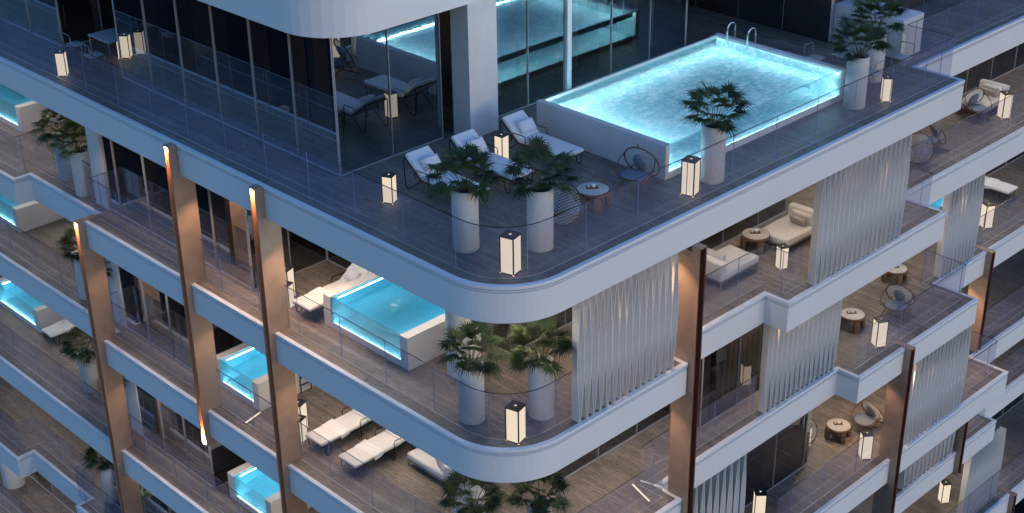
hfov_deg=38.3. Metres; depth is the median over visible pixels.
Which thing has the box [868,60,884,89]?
metal chair
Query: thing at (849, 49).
dining table
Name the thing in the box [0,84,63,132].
swimming pool
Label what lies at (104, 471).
potted palm
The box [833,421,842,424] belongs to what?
serving tray
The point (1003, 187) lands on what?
sun lounger
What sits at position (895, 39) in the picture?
white counter
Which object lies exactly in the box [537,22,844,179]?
swimming pool
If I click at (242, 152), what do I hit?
apartment building
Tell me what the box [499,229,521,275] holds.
floor lantern
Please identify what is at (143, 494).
potted palm
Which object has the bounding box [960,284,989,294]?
potted palm
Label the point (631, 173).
hoop chair
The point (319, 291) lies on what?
folded towel
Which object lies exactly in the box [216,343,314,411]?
swimming pool
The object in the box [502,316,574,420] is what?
potted palm
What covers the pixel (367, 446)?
folded towel
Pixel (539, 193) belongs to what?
potted palm
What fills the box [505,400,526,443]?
floor lantern
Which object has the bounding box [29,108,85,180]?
potted palm
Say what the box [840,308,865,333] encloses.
round coffee table
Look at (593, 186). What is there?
serving tray
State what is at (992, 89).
daybed
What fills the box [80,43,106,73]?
metal chair
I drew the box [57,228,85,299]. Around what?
potted palm
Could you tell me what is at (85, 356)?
potted palm
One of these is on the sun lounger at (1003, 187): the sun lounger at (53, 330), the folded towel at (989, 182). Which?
the folded towel at (989, 182)
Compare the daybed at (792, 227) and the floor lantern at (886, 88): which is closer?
the floor lantern at (886, 88)
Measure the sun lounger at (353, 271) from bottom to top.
0.863 m
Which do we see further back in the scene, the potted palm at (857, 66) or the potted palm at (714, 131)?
the potted palm at (857, 66)
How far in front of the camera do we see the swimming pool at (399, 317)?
35.37 m
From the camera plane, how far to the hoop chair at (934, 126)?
45.39 m
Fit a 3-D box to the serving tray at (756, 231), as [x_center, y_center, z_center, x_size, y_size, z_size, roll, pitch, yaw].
[6.550,-0.681,39.706,0.280,0.092,0.130,-2,27,-2]
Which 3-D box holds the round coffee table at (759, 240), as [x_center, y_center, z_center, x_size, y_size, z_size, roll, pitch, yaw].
[6.567,-0.419,39.793,0.764,0.452,0.764,16,32,30]
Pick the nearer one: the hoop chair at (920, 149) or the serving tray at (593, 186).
the serving tray at (593, 186)
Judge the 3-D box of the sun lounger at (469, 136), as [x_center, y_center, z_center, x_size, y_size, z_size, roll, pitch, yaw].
[-0.472,-2.247,34.496,0.773,0.863,2.158,-25,36,-38]
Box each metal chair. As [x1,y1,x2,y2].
[61,32,86,61]
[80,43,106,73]
[804,42,825,61]
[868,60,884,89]
[889,41,914,76]
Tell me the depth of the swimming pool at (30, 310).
52.57 m
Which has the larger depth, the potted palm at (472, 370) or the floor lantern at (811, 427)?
the floor lantern at (811, 427)
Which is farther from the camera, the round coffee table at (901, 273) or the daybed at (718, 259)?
the round coffee table at (901, 273)
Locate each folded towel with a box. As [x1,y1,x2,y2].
[54,319,73,332]
[308,287,327,298]
[323,419,349,438]
[355,439,383,460]
[984,178,999,188]
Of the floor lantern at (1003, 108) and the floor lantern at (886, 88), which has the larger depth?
the floor lantern at (1003, 108)
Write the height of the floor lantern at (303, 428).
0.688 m
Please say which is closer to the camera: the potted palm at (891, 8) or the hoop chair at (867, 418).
the potted palm at (891, 8)
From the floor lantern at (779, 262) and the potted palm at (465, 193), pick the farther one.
the floor lantern at (779, 262)
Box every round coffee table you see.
[575,182,610,213]
[740,227,769,254]
[824,418,851,443]
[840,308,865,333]
[881,264,907,284]
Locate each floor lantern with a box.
[54,50,68,75]
[285,264,295,295]
[286,280,294,309]
[297,398,308,427]
[299,414,307,442]
[381,171,397,203]
[494,132,508,158]
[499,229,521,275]
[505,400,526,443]
[680,155,700,196]
[752,488,766,512]
[775,243,789,269]
[809,424,812,445]
[858,429,873,459]
[871,315,888,347]
[880,75,893,101]
[937,479,951,503]
[979,201,995,228]
[996,90,1014,118]
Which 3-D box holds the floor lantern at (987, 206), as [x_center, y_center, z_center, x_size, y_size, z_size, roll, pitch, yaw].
[15.976,-1.396,49.578,0.340,0.860,0.340,-8,28,-14]
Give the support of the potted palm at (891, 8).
on the apartment building
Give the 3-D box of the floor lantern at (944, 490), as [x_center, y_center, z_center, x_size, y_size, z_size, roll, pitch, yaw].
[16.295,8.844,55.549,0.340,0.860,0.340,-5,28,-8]
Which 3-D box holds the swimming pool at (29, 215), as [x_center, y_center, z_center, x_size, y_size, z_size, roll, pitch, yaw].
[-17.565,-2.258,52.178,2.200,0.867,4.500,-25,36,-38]
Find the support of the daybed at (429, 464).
on the apartment building
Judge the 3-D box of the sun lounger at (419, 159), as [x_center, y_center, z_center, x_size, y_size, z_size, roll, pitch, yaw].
[-1.492,-1.778,33.611,0.773,0.863,2.158,-25,36,-38]
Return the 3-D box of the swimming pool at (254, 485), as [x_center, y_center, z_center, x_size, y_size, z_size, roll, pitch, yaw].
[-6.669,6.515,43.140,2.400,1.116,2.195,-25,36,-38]
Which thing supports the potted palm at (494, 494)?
on the apartment building
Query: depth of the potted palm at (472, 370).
32.00 m
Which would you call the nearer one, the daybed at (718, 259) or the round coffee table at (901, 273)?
the daybed at (718, 259)
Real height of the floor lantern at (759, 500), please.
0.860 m
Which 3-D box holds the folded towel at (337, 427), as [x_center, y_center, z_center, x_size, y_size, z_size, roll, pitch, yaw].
[-4.603,4.512,38.725,0.784,0.141,0.406,22,35,36]
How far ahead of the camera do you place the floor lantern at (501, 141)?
35.33 m
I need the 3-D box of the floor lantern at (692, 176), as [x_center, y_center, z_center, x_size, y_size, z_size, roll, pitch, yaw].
[4.065,-1.834,33.573,0.340,0.860,0.340,14,31,27]
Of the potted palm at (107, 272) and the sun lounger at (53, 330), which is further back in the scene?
the sun lounger at (53, 330)
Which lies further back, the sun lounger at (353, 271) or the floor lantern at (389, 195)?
the sun lounger at (353, 271)
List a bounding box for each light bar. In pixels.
[245,412,260,423]
[631,484,650,501]
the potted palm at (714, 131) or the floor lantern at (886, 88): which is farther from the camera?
the floor lantern at (886, 88)
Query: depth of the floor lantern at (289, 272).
37.45 m
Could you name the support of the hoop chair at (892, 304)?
on the apartment building
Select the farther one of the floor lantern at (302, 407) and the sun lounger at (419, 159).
the floor lantern at (302, 407)
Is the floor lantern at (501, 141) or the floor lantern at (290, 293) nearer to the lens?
the floor lantern at (501, 141)
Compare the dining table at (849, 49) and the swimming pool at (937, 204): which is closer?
the dining table at (849, 49)
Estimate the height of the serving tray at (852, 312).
0.092 m
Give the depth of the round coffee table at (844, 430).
45.40 m
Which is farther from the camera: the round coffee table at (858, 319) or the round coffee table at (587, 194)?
the round coffee table at (858, 319)
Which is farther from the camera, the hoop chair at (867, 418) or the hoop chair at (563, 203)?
the hoop chair at (867, 418)
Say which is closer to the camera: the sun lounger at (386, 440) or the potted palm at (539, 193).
the potted palm at (539, 193)
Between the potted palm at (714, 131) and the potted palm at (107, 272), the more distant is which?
the potted palm at (107, 272)
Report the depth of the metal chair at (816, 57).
40.42 m
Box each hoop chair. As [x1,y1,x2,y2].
[554,183,588,237]
[615,144,659,198]
[808,418,818,453]
[851,399,882,429]
[880,282,914,323]
[910,130,934,171]
[914,121,949,150]
[956,86,991,123]
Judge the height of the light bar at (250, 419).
0.024 m
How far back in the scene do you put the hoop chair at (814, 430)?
44.88 m
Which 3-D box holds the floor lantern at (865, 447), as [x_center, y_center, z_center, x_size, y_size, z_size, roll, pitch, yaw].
[10.694,5.681,44.557,0.340,0.860,0.340,-3,27,-4]
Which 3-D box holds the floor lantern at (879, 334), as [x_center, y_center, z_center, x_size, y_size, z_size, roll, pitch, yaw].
[10.665,2.183,42.766,0.340,0.860,0.340,-7,28,-13]
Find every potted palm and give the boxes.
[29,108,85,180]
[46,117,94,196]
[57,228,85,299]
[57,326,99,392]
[81,445,114,503]
[104,257,113,317]
[114,484,149,500]
[123,377,130,424]
[421,141,506,252]
[435,469,507,512]
[436,319,509,424]
[500,135,581,252]
[501,471,574,512]
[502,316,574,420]
[677,81,753,184]
[828,13,894,109]
[846,0,910,82]
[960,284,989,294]
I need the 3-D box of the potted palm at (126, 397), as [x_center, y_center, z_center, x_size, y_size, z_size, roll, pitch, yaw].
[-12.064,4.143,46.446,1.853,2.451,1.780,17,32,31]
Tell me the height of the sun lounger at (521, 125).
0.863 m
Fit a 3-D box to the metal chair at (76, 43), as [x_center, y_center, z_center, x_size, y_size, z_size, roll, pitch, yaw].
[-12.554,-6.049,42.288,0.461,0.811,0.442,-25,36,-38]
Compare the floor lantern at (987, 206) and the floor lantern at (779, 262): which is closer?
the floor lantern at (779, 262)
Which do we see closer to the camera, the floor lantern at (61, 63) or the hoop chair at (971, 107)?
the floor lantern at (61, 63)
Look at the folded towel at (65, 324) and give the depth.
51.62 m
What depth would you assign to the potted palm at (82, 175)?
42.97 m
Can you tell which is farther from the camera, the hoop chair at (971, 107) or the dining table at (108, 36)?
the hoop chair at (971, 107)
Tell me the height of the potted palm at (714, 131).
2.451 m
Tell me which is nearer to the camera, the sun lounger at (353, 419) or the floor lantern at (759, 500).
the sun lounger at (353, 419)
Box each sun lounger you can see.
[41,320,83,344]
[293,263,370,322]
[305,406,381,455]
[338,426,415,477]
[403,145,489,202]
[449,129,532,192]
[500,110,583,171]
[985,173,1017,202]
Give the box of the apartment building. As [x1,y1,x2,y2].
[0,0,1023,512]
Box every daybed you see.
[407,448,450,482]
[705,245,758,289]
[762,202,813,246]
[956,79,1009,118]
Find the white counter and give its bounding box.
[832,0,923,58]
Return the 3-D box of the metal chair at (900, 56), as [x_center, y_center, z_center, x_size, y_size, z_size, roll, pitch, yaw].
[10.705,-5.426,40.427,0.461,0.811,0.442,-25,36,-38]
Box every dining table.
[88,27,116,67]
[831,41,864,83]
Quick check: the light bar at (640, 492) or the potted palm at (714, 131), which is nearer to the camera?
the potted palm at (714, 131)
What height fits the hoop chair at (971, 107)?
1.130 m
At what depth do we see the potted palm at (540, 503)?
33.66 m
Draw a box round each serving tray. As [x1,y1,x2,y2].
[586,183,598,188]
[750,229,760,233]
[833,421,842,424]
[847,310,856,313]
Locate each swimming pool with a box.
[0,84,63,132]
[0,195,63,232]
[0,277,65,332]
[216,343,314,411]
[227,462,312,512]
[323,272,445,370]
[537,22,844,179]
[929,197,943,209]

